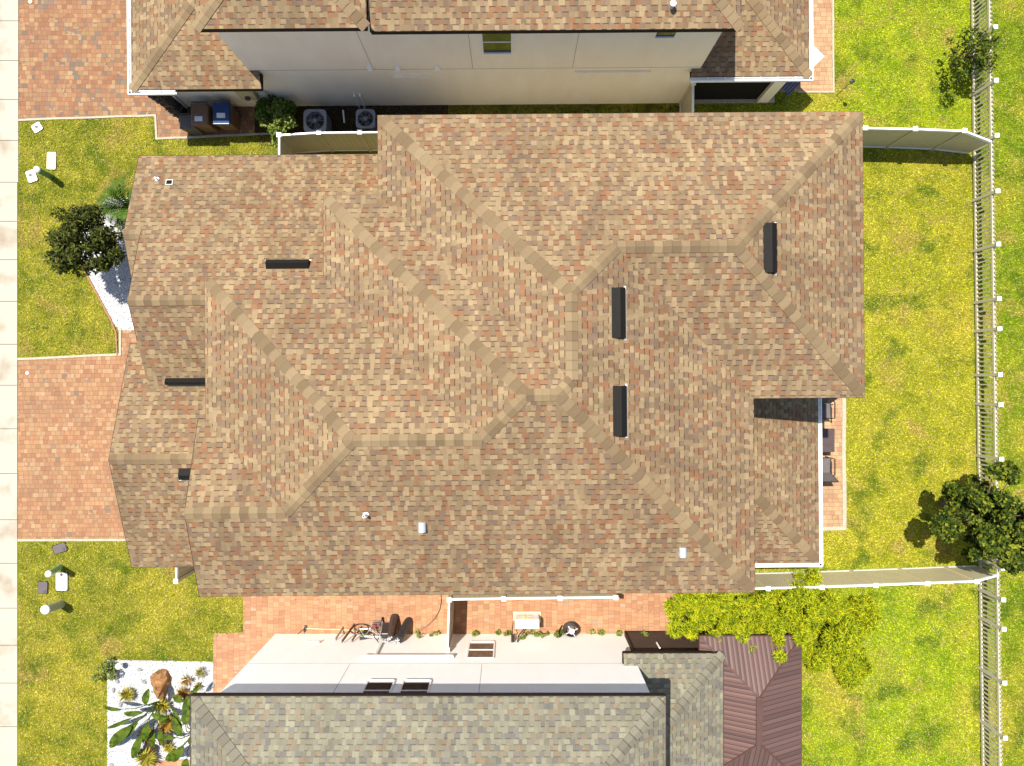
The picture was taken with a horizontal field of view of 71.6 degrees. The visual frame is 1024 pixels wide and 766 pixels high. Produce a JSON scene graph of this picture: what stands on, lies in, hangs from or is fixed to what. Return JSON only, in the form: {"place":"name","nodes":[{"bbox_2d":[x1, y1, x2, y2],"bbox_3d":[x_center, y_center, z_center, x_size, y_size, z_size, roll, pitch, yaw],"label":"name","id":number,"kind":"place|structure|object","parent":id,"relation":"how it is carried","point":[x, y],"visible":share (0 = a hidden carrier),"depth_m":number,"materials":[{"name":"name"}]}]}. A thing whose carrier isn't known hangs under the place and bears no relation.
{"place":"outdoors","nodes":[
{"label":"outdoors","id":0,"kind":"place"},
{"bbox_2d":[0,0,18,765],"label":"sidewalk","id":1,"kind":"structure","parent":0,"point":[9,157],"depth_m":24.98,"materials":[{"name":"concrete"}]},
{"bbox_2d":[18,330,137,538],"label":"driveway","id":2,"kind":"structure","parent":0,"point":[67,408],"depth_m":25.00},
{"bbox_2d":[18,0,254,136],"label":"driveway","id":3,"kind":"structure","parent":0,"point":[72,58],"depth_m":25.00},
{"bbox_2d":[179,113,203,134],"bbox_3d":[-11.031,-8.923,24.561,0.580,0.878,0.549,0,90,0],"label":"wheelie bin","id":4,"kind":"object","parent":3,"relation":"on","point":[185,124],"visible":0.6,"depth_m":24.16,"materials":[{"name":"plastic"}]},
{"bbox_2d":[191,101,217,131],"bbox_3d":[-10.540,-9.102,24.461,0.600,1.078,0.813,0,90,0],"label":"wheelie bin","id":5,"kind":"object","parent":3,"relation":"on","point":[202,117],"visible":0.79,"depth_m":23.96,"materials":[{"name":"plastic"}]},
{"bbox_2d":[213,100,241,130],"bbox_3d":[-9.807,-9.143,24.461,0.600,1.078,0.817,0,90,0],"label":"wheelie bin","id":6,"kind":"object","parent":3,"relation":"on","point":[226,115],"visible":1,"depth_m":23.95,"materials":[{"name":"plastic"}]},
{"bbox_2d":[153,593,685,765],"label":"side path","id":7,"kind":"structure","parent":0,"point":[267,618],"depth_m":25.00,"materials":[{"name":"orange brick"}]},
{"bbox_2d":[335,626,342,640],"bbox_3d":[-6.000,8.690,24.640,0.074,0.713,0.316,29,90,0],"label":"plank","id":8,"kind":"object","parent":7,"relation":"on","point":[338,634],"visible":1,"depth_m":24.60,"materials":[{"name":"brown wood"}]},
{"bbox_2d":[306,628,373,630],"bbox_3d":[-5.981,8.668,24.960,2.520,0.026,0.026,2,90,0],"label":"long pole","id":9,"kind":"object","parent":7,"relation":"on","point":[335,629],"visible":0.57,"depth_m":24.95,"materials":[{"name":"plastic"}]},
{"bbox_2d":[341,624,354,642],"bbox_3d":[-5.650,8.620,24.490,0.086,1.009,0.405,40,90,0],"label":"plank","id":10,"kind":"object","parent":7,"relation":"on","point":[345,636],"visible":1,"depth_m":24.38,"materials":[{"name":"brown wood"}]},
{"bbox_2d":[351,626,361,641],"bbox_3d":[-5.375,8.675,24.565,0.072,0.853,0.321,38,90,0],"label":"plank","id":11,"kind":"object","parent":7,"relation":"on","point":[353,638],"visible":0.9,"depth_m":24.43,"materials":[{"name":"brown wood"}]},
{"bbox_2d":[350,623,381,642],"bbox_3d":[-4.840,8.611,24.471,1.582,1.068,0.313,0,90,0],"label":"bicycle","id":12,"kind":"object","parent":7,"relation":"on","point":[364,638],"visible":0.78,"depth_m":24.48,"materials":[{"name":"white metal"}]},
{"bbox_2d":[370,620,379,631],"bbox_3d":[-4.751,8.460,24.771,0.312,0.357,0.290,0,90,0],"label":"wire basket","id":13,"kind":"object","parent":12,"relation":"attached to","point":[373,625],"visible":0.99,"depth_m":24.75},
{"bbox_2d":[380,617,388,642],"bbox_3d":[-4.327,8.488,24.497,0.480,1.022,0.571,0,90,0],"label":"folded stroller","id":14,"kind":"object","parent":7,"relation":"on","point":[384,630],"visible":0.77,"depth_m":24.32,"materials":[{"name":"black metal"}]},
{"bbox_2d":[386,614,398,641],"bbox_3d":[-4.143,8.451,24.541,0.338,1.017,0.732,0,90,0],"label":"golf bag","id":15,"kind":"object","parent":7,"relation":"on","point":[393,622],"visible":1,"depth_m":24.44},
{"bbox_2d":[394,617,411,643],"bbox_3d":[-3.740,8.525,24.453,0.297,1.163,0.680,32,90,0],"label":"golf bag","id":16,"kind":"object","parent":7,"relation":"on","point":[402,631],"visible":1,"depth_m":24.35,"materials":[{"name":"black fabric"}]},
{"bbox_2d":[445,600,453,651],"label":"gate","id":17,"kind":"structure","parent":7,"relation":"on","point":[450,630],"depth_m":23.61,"materials":[{"name":"plastic"}]},
{"bbox_2d":[511,611,540,642],"bbox_3d":[0.490,8.429,24.521,1.040,0.957,0.798,0,90,0],"label":"heat pump","id":18,"kind":"object","parent":7,"relation":"on","point":[523,620],"visible":1,"depth_m":24.36,"materials":[{"name":"white metal"}]},
{"bbox_2d":[447,593,617,601],"bbox_3d":[0.668,7.026,24.050,5.580,1.900,0.159,-1,90,0],"label":"privacy fence","id":19,"kind":"object","parent":7,"relation":"on","point":[504,597],"visible":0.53,"depth_m":23.24,"materials":[{"name":"plastic"}]},
{"bbox_2d":[558,621,579,636],"bbox_3d":[1.981,8.600,24.745,0.761,0.511,0.503,0,90,0],"label":"hose coil","id":20,"kind":"object","parent":7,"relation":"on","point":[569,625],"visible":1,"depth_m":24.68,"materials":[{"name":"grey metal"}]},
{"bbox_2d":[662,593,714,641],"bbox_3d":[5.660,7.688,23.632,1.863,2.741,1.611,43,90,0],"label":"bamboo clump","id":21,"kind":"object","parent":7,"relation":"on","point":[690,608],"visible":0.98,"depth_m":22.84,"materials":[{"name":"green plant"}]},
{"bbox_2d":[108,111,864,596],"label":"house","id":22,"kind":"structure","parent":0,"point":[590,353],"depth_m":18.46,"materials":[{"name":"brown"}]},
{"bbox_2d":[17,0,1023,765],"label":"lawn","id":23,"kind":"structure","parent":0,"point":[873,338],"depth_m":25.00,"materials":[{"name":"plant"}]},
{"bbox_2d":[25,169,38,183],"bbox_3d":[-16.887,-7.274,24.974,0.372,0.052,0.468,-21,90,0],"label":"utility lid","id":24,"kind":"object","parent":23,"relation":"on","point":[31,176],"visible":0.82,"depth_m":24.96,"materials":[{"name":"plastic"}]},
{"bbox_2d":[31,122,43,133],"bbox_3d":[-16.696,-8.983,24.974,0.376,0.052,0.332,-31,90,0],"label":"utility lid","id":25,"kind":"object","parent":23,"relation":"on","point":[36,127],"visible":1,"depth_m":24.96,"materials":[{"name":"plastic"}]},
{"bbox_2d":[38,581,48,593],"bbox_3d":[-16.487,7.193,24.969,0.380,0.062,0.474,0,90,0],"label":"utility lid","id":26,"kind":"object","parent":23,"relation":"on","point":[43,587],"visible":1,"depth_m":24.95,"materials":[{"name":"concrete"}]},
{"bbox_2d":[33,166,53,179],"bbox_3d":[-16.153,-7.241,24.501,0.323,1.022,0.221,0,90,0],"label":"marker post","id":27,"kind":"object","parent":23,"relation":"on","point":[42,172],"visible":1,"depth_m":24.36,"materials":[{"name":"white plastic"}]},
{"bbox_2d":[46,151,56,170],"bbox_3d":[-16.190,-7.814,24.980,0.393,0.040,0.690,0,90,0],"label":"utility lid","id":28,"kind":"object","parent":23,"relation":"on","point":[51,157],"visible":1,"depth_m":24.96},
{"bbox_2d":[40,600,64,613],"bbox_3d":[-15.831,7.725,24.503,0.327,1.026,0.388,0,90,0],"label":"marker post","id":29,"kind":"object","parent":23,"relation":"on","point":[51,607],"visible":1,"depth_m":24.31,"materials":[{"name":"white plastic"}]},
{"bbox_2d":[45,564,62,576],"bbox_3d":[-15.800,6.468,24.505,0.396,1.030,0.213,0,90,0],"label":"marker post","id":30,"kind":"object","parent":23,"relation":"on","point":[52,571],"visible":1,"depth_m":24.32,"materials":[{"name":"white plastic"}]},
{"bbox_2d":[52,542,67,553],"bbox_3d":[-15.892,5.810,24.969,0.522,0.062,0.331,-18,90,0],"label":"utility lid","id":31,"kind":"object","parent":23,"relation":"on","point":[60,548],"visible":1,"depth_m":24.95,"materials":[{"name":"concrete"}]},
{"bbox_2d":[56,572,68,590],"bbox_3d":[-15.824,6.979,24.969,0.452,0.062,0.682,0,90,0],"label":"utility lid","id":32,"kind":"object","parent":23,"relation":"on","point":[62,580],"visible":0.96,"depth_m":24.95,"materials":[{"name":"plastic"}]},
{"bbox_2d":[17,329,120,359],"bbox_3d":[-15.562,-1.348,25.009,3.684,0.082,0.939,-3,90,0],"label":"kerb strip","id":33,"kind":"object","parent":23,"relation":"on","point":[69,356],"visible":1,"depth_m":24.97,"materials":[{"name":"concrete"}]},
{"bbox_2d":[17,539,125,540],"bbox_3d":[-15.259,5.519,25.009,4.248,0.082,0.091,0,90,0],"label":"kerb strip","id":34,"kind":"object","parent":23,"relation":"on","point":[71,540],"visible":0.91,"depth_m":24.97,"materials":[{"name":"concrete"}]},
{"bbox_2d":[82,202,117,354],"bbox_3d":[-14.667,-3.731,24.974,1.242,0.052,5.618,-5,90,0],"label":"bed edging","id":35,"kind":"object","parent":23,"relation":"on","point":[107,313],"visible":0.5,"depth_m":24.95,"materials":[{"name":"beige concrete"}]},
{"bbox_2d":[81,197,133,329],"bbox_3d":[-12.950,-4.200,24.992,4.730,0.001,4.685,0,90,0],"label":"gravel bed","id":36,"kind":"object","parent":23,"relation":"on","point":[116,295],"visible":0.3,"depth_m":24.99,"materials":[{"name":"white gravel"}]},
{"bbox_2d":[41,202,126,278],"bbox_3d":[-13.825,-4.478,23.472,2.466,3.061,2.483,-38,90,0],"label":"round tree","id":37,"kind":"object","parent":36,"relation":"on","point":[69,244],"visible":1,"depth_m":22.66,"materials":[{"name":"green plant"}]},
{"bbox_2d":[95,177,132,228],"bbox_3d":[-13.205,-6.087,24.408,1.670,1.184,1.691,36,90,0],"label":"sago palm","id":38,"kind":"object","parent":36,"relation":"on","point":[114,208],"visible":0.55,"depth_m":24.09,"materials":[{"name":"green plant"}]},
{"bbox_2d":[17,114,270,139],"bbox_3d":[-12.849,-9.003,25.009,9.104,0.082,0.896,0,90,0],"label":"kerb strip","id":39,"kind":"object","parent":23,"relation":"on","point":[148,115],"visible":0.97,"depth_m":24.97,"materials":[{"name":"concrete"}]},
{"bbox_2d":[107,660,212,765],"bbox_3d":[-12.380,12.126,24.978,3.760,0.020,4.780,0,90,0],"label":"white pebbles","id":40,"kind":"object","parent":23,"relation":"on","point":[191,685],"visible":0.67,"depth_m":24.98,"materials":[{"name":"white gravel"}]},
{"bbox_2d":[91,657,116,682],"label":"shrub","id":41,"kind":"object","parent":40,"relation":"on","point":[109,671],"visible":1,"depth_m":24.66,"materials":[{"name":"green plant"}]},
{"bbox_2d":[115,663,122,669],"bbox_3d":[-13.680,9.849,24.815,0.219,0.370,0.219,0,90,0],"label":"path light","id":42,"kind":"object","parent":40,"relation":"on","point":[118,666],"visible":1,"depth_m":24.65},
{"bbox_2d":[117,686,134,702],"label":"agave","id":43,"kind":"object","parent":40,"relation":"on","point":[127,694],"visible":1,"depth_m":24.78,"materials":[{"name":"yellow plant"}]},
{"bbox_2d":[103,689,168,758],"bbox_3d":[-12.941,11.767,24.396,2.619,1.136,2.198,-22,90,0],"label":"bird of paradise","id":44,"kind":"object","parent":40,"relation":"on","point":[119,736],"visible":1,"depth_m":24.26,"materials":[{"name":"green plant"}]},
{"bbox_2d":[137,727,154,744],"bbox_3d":[-12.772,12.308,24.816,0.705,0.288,0.727,0,90,0],"label":"bromeliad","id":45,"kind":"object","parent":40,"relation":"on","point":[147,740],"visible":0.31,"depth_m":24.78,"materials":[{"name":"red plant"}]},
{"bbox_2d":[134,744,158,765],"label":"agave","id":46,"kind":"object","parent":40,"relation":"on","point":[145,756],"visible":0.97,"depth_m":24.72,"materials":[{"name":"yellow plant"}]},
{"bbox_2d":[147,744,156,752],"bbox_3d":[-12.576,12.787,24.880,0.279,0.240,0.279,0,90,0],"label":"bromeliad","id":47,"kind":"object","parent":40,"relation":"on","point":[153,748],"visible":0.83,"depth_m":24.78,"materials":[{"name":"brown plant"}]},
{"bbox_2d":[150,668,172,700],"bbox_3d":[-12.219,10.597,24.817,0.707,0.431,1.120,-25,90,0],"label":"boulder","id":48,"kind":"object","parent":40,"relation":"on","point":[161,679],"visible":0.99,"depth_m":24.75,"materials":[{"name":"brown stone"}]},
{"bbox_2d":[153,698,171,714],"bbox_3d":[-12.195,11.304,24.811,0.727,0.297,0.738,0,90,0],"label":"bromeliad","id":49,"kind":"object","parent":40,"relation":"on","point":[162,704],"visible":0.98,"depth_m":24.75,"materials":[{"name":"yellow plant"}]},
{"bbox_2d":[156,713,173,734],"bbox_3d":[-11.975,11.897,24.785,0.825,0.350,0.874,0,90,0],"label":"bromeliad","id":50,"kind":"object","parent":40,"relation":"on","point":[166,727],"visible":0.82,"depth_m":24.72,"materials":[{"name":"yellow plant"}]},
{"bbox_2d":[162,742,174,752],"bbox_3d":[-12.005,12.781,24.879,0.493,0.162,0.518,0,90,0],"label":"bromeliad","id":51,"kind":"object","parent":40,"relation":"on","point":[167,748],"visible":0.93,"depth_m":24.85,"materials":[{"name":"yellow plant"}]},
{"bbox_2d":[163,696,189,765],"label":"bird of paradise","id":52,"kind":"object","parent":40,"relation":"on","point":[174,755],"visible":0.79,"depth_m":24.26,"materials":[{"name":"green plant"}]},
{"bbox_2d":[174,685,190,703],"bbox_3d":[-11.496,10.877,24.826,0.678,0.268,0.669,0,90,0],"label":"bromeliad","id":53,"kind":"object","parent":40,"relation":"on","point":[181,693],"visible":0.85,"depth_m":24.81,"materials":[{"name":"red plant"}]},
{"bbox_2d":[178,673,191,685],"bbox_3d":[-11.394,10.403,24.846,0.561,0.227,0.538,0,90,0],"label":"bromeliad","id":54,"kind":"object","parent":40,"relation":"on","point":[186,681],"visible":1,"depth_m":24.82,"materials":[{"name":"orange plant"}]},
{"bbox_2d":[172,684,200,702],"bbox_3d":[-11.127,10.715,24.592,1.121,0.729,0.398,-22,90,0],"label":"bird of paradise","id":55,"kind":"object","parent":40,"relation":"on","point":[177,699],"visible":0.78,"depth_m":24.35,"materials":[{"name":"green plant"}]},
{"bbox_2d":[194,666,207,679],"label":"spider plant","id":56,"kind":"object","parent":40,"relation":"on","point":[199,672],"visible":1,"depth_m":24.83,"materials":[{"name":"green plant"}]},
{"bbox_2d":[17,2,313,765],"bbox_3d":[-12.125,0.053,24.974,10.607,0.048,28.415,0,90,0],"label":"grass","id":57,"kind":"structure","parent":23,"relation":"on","point":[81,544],"depth_m":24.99,"materials":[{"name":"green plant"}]},
{"bbox_2d":[173,567,194,583],"bbox_3d":[-10.959,5.868,24.050,0.150,1.900,1.336,0,90,0],"label":"privacy fence","id":58,"kind":"object","parent":23,"relation":"on","point":[181,573],"visible":0.25,"depth_m":23.51,"materials":[{"name":"plastic"}]},
{"bbox_2d":[276,129,377,153],"bbox_3d":[-4.880,-7.479,24.050,5.586,1.900,1.558,0,90,0],"label":"privacy fence","id":59,"kind":"object","parent":23,"relation":"on","point":[320,141],"visible":0.63,"depth_m":23.87,"materials":[{"name":"plastic"}]},
{"bbox_2d":[255,105,447,135],"bbox_3d":[-5.653,-9.944,24.996,6.802,0.001,2.568,0,90,0],"label":"mulch strip","id":60,"kind":"object","parent":23,"relation":"on","point":[427,111],"visible":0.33,"depth_m":25.00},
{"bbox_2d":[254,98,297,147],"bbox_3d":[-7.942,-8.913,24.328,1.271,1.361,1.525,-29,90,0],"label":"shrub","id":61,"kind":"object","parent":60,"relation":"on","point":[283,122],"visible":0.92,"depth_m":23.95,"materials":[{"name":"green plant"}]},
{"bbox_2d":[255,94,297,122],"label":"shrub","id":62,"kind":"object","parent":60,"relation":"on","point":[261,102],"visible":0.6,"depth_m":23.96,"materials":[{"name":"green plant"}]},
{"bbox_2d":[303,109,331,131],"bbox_3d":[-6.701,-8.920,24.535,0.780,0.810,0.780,0,90,0],"label":"air conditioner","id":63,"kind":"object","parent":60,"relation":"on","point":[314,120],"visible":0.84,"depth_m":24.15,"materials":[{"name":"grey metal"}]},
{"bbox_2d":[356,109,376,130],"bbox_3d":[-5.003,-9.023,24.585,0.660,0.710,0.660,0,90,0],"label":"air conditioner","id":64,"kind":"object","parent":60,"relation":"on","point":[366,119],"visible":0.85,"depth_m":24.25,"materials":[{"name":"grey metal"}]},
{"bbox_2d":[190,631,725,765],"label":"house","id":65,"kind":"structure","parent":23,"relation":"on","point":[655,698],"depth_m":19.00,"materials":[{"name":"grey paint"}]},
{"bbox_2d":[361,679,395,692],"bbox_3d":[-3.870,8.801,20.355,0.840,1.410,0.053,0,90,0],"label":"window","id":66,"kind":"structure","parent":65,"relation":"in","point":[371,685],"depth_m":20.64,"materials":[{"name":"white plastic"}]},
{"bbox_2d":[398,679,431,692],"bbox_3d":[-2.800,8.801,20.355,0.860,1.410,0.053,0,90,0],"label":"window","id":67,"kind":"structure","parent":65,"relation":"in","point":[408,685],"depth_m":20.64,"materials":[{"name":"white plastic"}]},
{"bbox_2d":[466,641,494,658],"bbox_3d":[-1.020,8.801,23.475,0.900,1.450,0.053,0,90,0],"label":"window","id":68,"kind":"structure","parent":65,"relation":"in","point":[476,649],"depth_m":23.42,"materials":[{"name":"white plastic"}]},
{"bbox_2d":[359,628,648,639],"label":"plants","id":69,"kind":"object","parent":65,"relation":"attached to","point":[556,633],"visible":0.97,"depth_m":24.80,"materials":[{"name":"green plant"}]},
{"bbox_2d":[258,105,679,145],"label":"leaf litter","id":70,"kind":"object","parent":23,"relation":"on","point":[382,110],"visible":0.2,"depth_m":24.97,"materials":[{"name":"brown plant"}]},
{"bbox_2d":[127,0,813,117],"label":"house","id":71,"kind":"structure","parent":23,"relation":"on","point":[236,53],"depth_m":21.82,"materials":[{"name":"brown paint"}]},
{"bbox_2d":[480,34,512,54],"bbox_3d":[-0.432,-9.768,20.360,0.910,1.420,0.053,0,90,0],"label":"window","id":72,"kind":"structure","parent":71,"relation":"in","point":[491,44],"depth_m":20.53,"materials":[{"name":"glass"}]},
{"bbox_2d":[653,32,677,38],"bbox_3d":[4.322,-9.805,19.815,0.640,0.730,0.053,0,90,0],"label":"window","id":73,"kind":"structure","parent":71,"relation":"in","point":[658,35],"depth_m":20.08,"materials":[{"name":"white plastic"}]},
{"bbox_2d":[679,83,695,112],"bbox_3d":[5.920,-9.052,24.050,0.150,1.900,1.605,0,90,0],"label":"privacy fence","id":74,"kind":"object","parent":23,"relation":"on","point":[686,103],"visible":0.5,"depth_m":23.72,"materials":[{"name":"plastic"}]},
{"bbox_2d":[683,593,733,614],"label":"bamboo clump","id":75,"kind":"object","parent":23,"relation":"on","point":[720,604],"visible":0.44,"depth_m":23.02,"materials":[{"name":"green plant"}]},
{"bbox_2d":[716,612,729,630],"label":"bamboo clump","id":76,"kind":"object","parent":23,"relation":"on","point":[725,625],"visible":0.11,"depth_m":23.25,"materials":[{"name":"green plant"}]},
{"bbox_2d":[705,593,742,641],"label":"bamboo clump","id":77,"kind":"object","parent":23,"relation":"on","point":[732,619],"visible":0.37,"depth_m":23.04,"materials":[{"name":"green plant"}]},
{"bbox_2d":[685,615,801,765],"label":"gazebo","id":78,"kind":"object","parent":23,"relation":"on","point":[762,707],"visible":0.64,"depth_m":22.25,"materials":[{"name":"brown metal"}]},
{"bbox_2d":[728,615,759,654],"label":"bamboo clump","id":79,"kind":"object","parent":23,"relation":"on","point":[745,629],"visible":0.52,"depth_m":22.68,"materials":[{"name":"green plant"}]},
{"bbox_2d":[726,591,785,637],"bbox_3d":[7.953,7.634,23.492,1.841,3.023,1.734,-12,90,0],"label":"bamboo clump","id":80,"kind":"object","parent":23,"relation":"on","point":[760,607],"visible":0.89,"depth_m":22.87,"materials":[{"name":"green plant"}]},
{"bbox_2d":[755,625,787,663],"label":"bamboo clump","id":81,"kind":"object","parent":23,"relation":"on","point":[780,656],"visible":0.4,"depth_m":22.25,"materials":[{"name":"green plant"}]},
{"bbox_2d":[757,616,809,651],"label":"bamboo clump","id":82,"kind":"object","parent":23,"relation":"on","point":[803,641],"visible":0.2,"depth_m":22.26,"materials":[{"name":"green plant"}]},
{"bbox_2d":[767,578,826,635],"bbox_3d":[9.108,7.250,23.432,1.468,3.146,2.089,33,90,0],"label":"bamboo clump","id":83,"kind":"object","parent":23,"relation":"on","point":[791,618],"visible":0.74,"depth_m":22.66,"materials":[{"name":"green plant"}]},
{"bbox_2d":[792,568,840,607],"bbox_3d":[9.968,6.970,23.876,1.446,2.256,1.547,0,90,0],"label":"bamboo clump","id":84,"kind":"object","parent":23,"relation":"on","point":[814,576],"visible":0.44,"depth_m":23.46,"materials":[{"name":"green plant"}]},
{"bbox_2d":[802,636,849,675],"bbox_3d":[10.498,9.153,24.128,1.520,1.756,1.402,-40,90,0],"label":"bamboo clump","id":85,"kind":"object","parent":23,"relation":"on","point":[816,660],"visible":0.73,"depth_m":23.85,"materials":[{"name":"green plant"}]},
{"bbox_2d":[789,594,864,649],"bbox_3d":[10.629,7.941,23.931,2.519,2.152,1.956,0,90,0],"label":"bamboo clump","id":86,"kind":"object","parent":23,"relation":"on","point":[843,627],"visible":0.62,"depth_m":23.52,"materials":[{"name":"green plant"}]},
{"bbox_2d":[823,398,846,530],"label":"patio curb","id":87,"kind":"structure","parent":23,"relation":"on","point":[843,526],"depth_m":24.97,"materials":[{"name":"concrete"}]},
{"bbox_2d":[819,633,866,669],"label":"bamboo clump","id":88,"kind":"object","parent":23,"relation":"on","point":[844,649],"visible":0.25,"depth_m":23.97,"materials":[{"name":"green plant"}]},
{"bbox_2d":[836,79,854,95],"bbox_3d":[11.419,-10.124,24.390,0.145,1.220,0.145,0,90,0],"label":"garden light","id":89,"kind":"object","parent":23,"relation":"on","point":[852,81],"visible":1,"depth_m":23.84,"materials":[{"name":"black metal"}]},
{"bbox_2d":[834,647,875,692],"bbox_3d":[11.697,9.723,24.500,1.519,1.017,1.681,-34,90,0],"label":"bamboo clump","id":90,"kind":"object","parent":23,"relation":"on","point":[853,674],"visible":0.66,"depth_m":24.32,"materials":[{"name":"green plant"}]},
{"bbox_2d":[844,595,882,642],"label":"bamboo clump","id":91,"kind":"object","parent":23,"relation":"on","point":[867,615],"visible":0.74,"depth_m":24.16,"materials":[{"name":"green plant"}]},
{"bbox_2d":[755,565,998,590],"bbox_3d":[11.378,6.607,24.050,9.819,1.900,0.172,-2,90,0],"label":"privacy fence","id":92,"kind":"object","parent":23,"relation":"on","point":[876,578],"visible":0.74,"depth_m":23.92,"materials":[{"name":"plastic"}]},
{"bbox_2d":[802,583,966,765],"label":"white weeds","id":93,"kind":"object","parent":23,"relation":"on","point":[898,674],"visible":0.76,"depth_m":24.95,"materials":[{"name":"plant"}]},
{"bbox_2d":[863,125,991,153],"bbox_3d":[12.932,-8.275,24.050,6.244,1.900,0.202,2,90,0],"label":"privacy fence","id":94,"kind":"object","parent":23,"relation":"on","point":[964,140],"visible":0.73,"depth_m":23.95,"materials":[{"name":"plastic"}]},
{"bbox_2d":[943,24,1002,84],"bbox_3d":[15.479,-11.019,23.983,1.696,2.040,2.040,0,90,0],"label":"young tree","id":95,"kind":"object","parent":23,"relation":"on","point":[960,60],"visible":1,"depth_m":23.72,"materials":[{"name":"green plant"}]},
{"bbox_2d":[929,460,1023,575],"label":"shade tree","id":96,"kind":"object","parent":23,"relation":"on","point":[993,515],"visible":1,"depth_m":21.74,"materials":[{"name":"green plant"}]},
{"bbox_2d":[970,0,1007,765],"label":"picket fence","id":97,"kind":"object","parent":23,"relation":"on","point":[993,374],"visible":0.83,"depth_m":24.31,"materials":[{"name":"plastic"}]},
{"bbox_2d":[778,0,832,91],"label":"patio","id":98,"kind":"structure","parent":0,"point":[822,37],"depth_m":24.99,"materials":[{"name":"orange brick"}]},
{"bbox_2d":[779,82,799,101],"bbox_3d":[9.425,-10.251,24.540,0.610,0.920,0.600,45,90,0],"label":"lounge chair","id":99,"kind":"object","parent":98,"relation":"on","point":[790,87],"visible":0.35,"depth_m":24.23,"materials":[{"name":"blue fabric"}]},
{"bbox_2d":[780,45,823,89],"bbox_3d":[9.318,-10.532,23.760,1.061,2.480,1.061,45,90,0],"label":"garden umbrella","id":100,"kind":"object","parent":98,"relation":"on","point":[818,55],"visible":0.1,"depth_m":22.85,"materials":[{"name":"white fabric"}]},
{"bbox_2d":[798,0,834,92],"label":"patio curb","id":101,"kind":"structure","parent":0,"point":[833,91],"depth_m":24.97,"materials":[{"name":"concrete"}]},
{"bbox_2d":[822,398,842,526],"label":"patio","id":102,"kind":"structure","parent":0,"point":[832,502],"depth_m":24.99,"materials":[{"name":"orange brick"}]},
{"bbox_2d":[822,428,834,451],"bbox_3d":[10.617,1.959,24.650,0.834,0.700,0.800,0,90,0],"label":"patio table","id":103,"kind":"object","parent":102,"relation":"on","point":[828,440],"visible":0.52,"depth_m":24.30,"materials":[{"name":"grey metal"}]},
{"bbox_2d":[822,398,837,418],"bbox_3d":[10.750,0.860,24.493,0.682,1.022,0.796,0,90,0],"label":"patio chair","id":104,"kind":"object","parent":102,"relation":"on","point":[826,408],"visible":0.44,"depth_m":24.60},
{"bbox_2d":[822,456,838,481],"bbox_3d":[10.750,2.958,24.493,0.682,1.022,0.796,0,90,0],"label":"patio chair","id":105,"kind":"object","parent":102,"relation":"on","point":[827,476],"visible":0.56,"depth_m":24.54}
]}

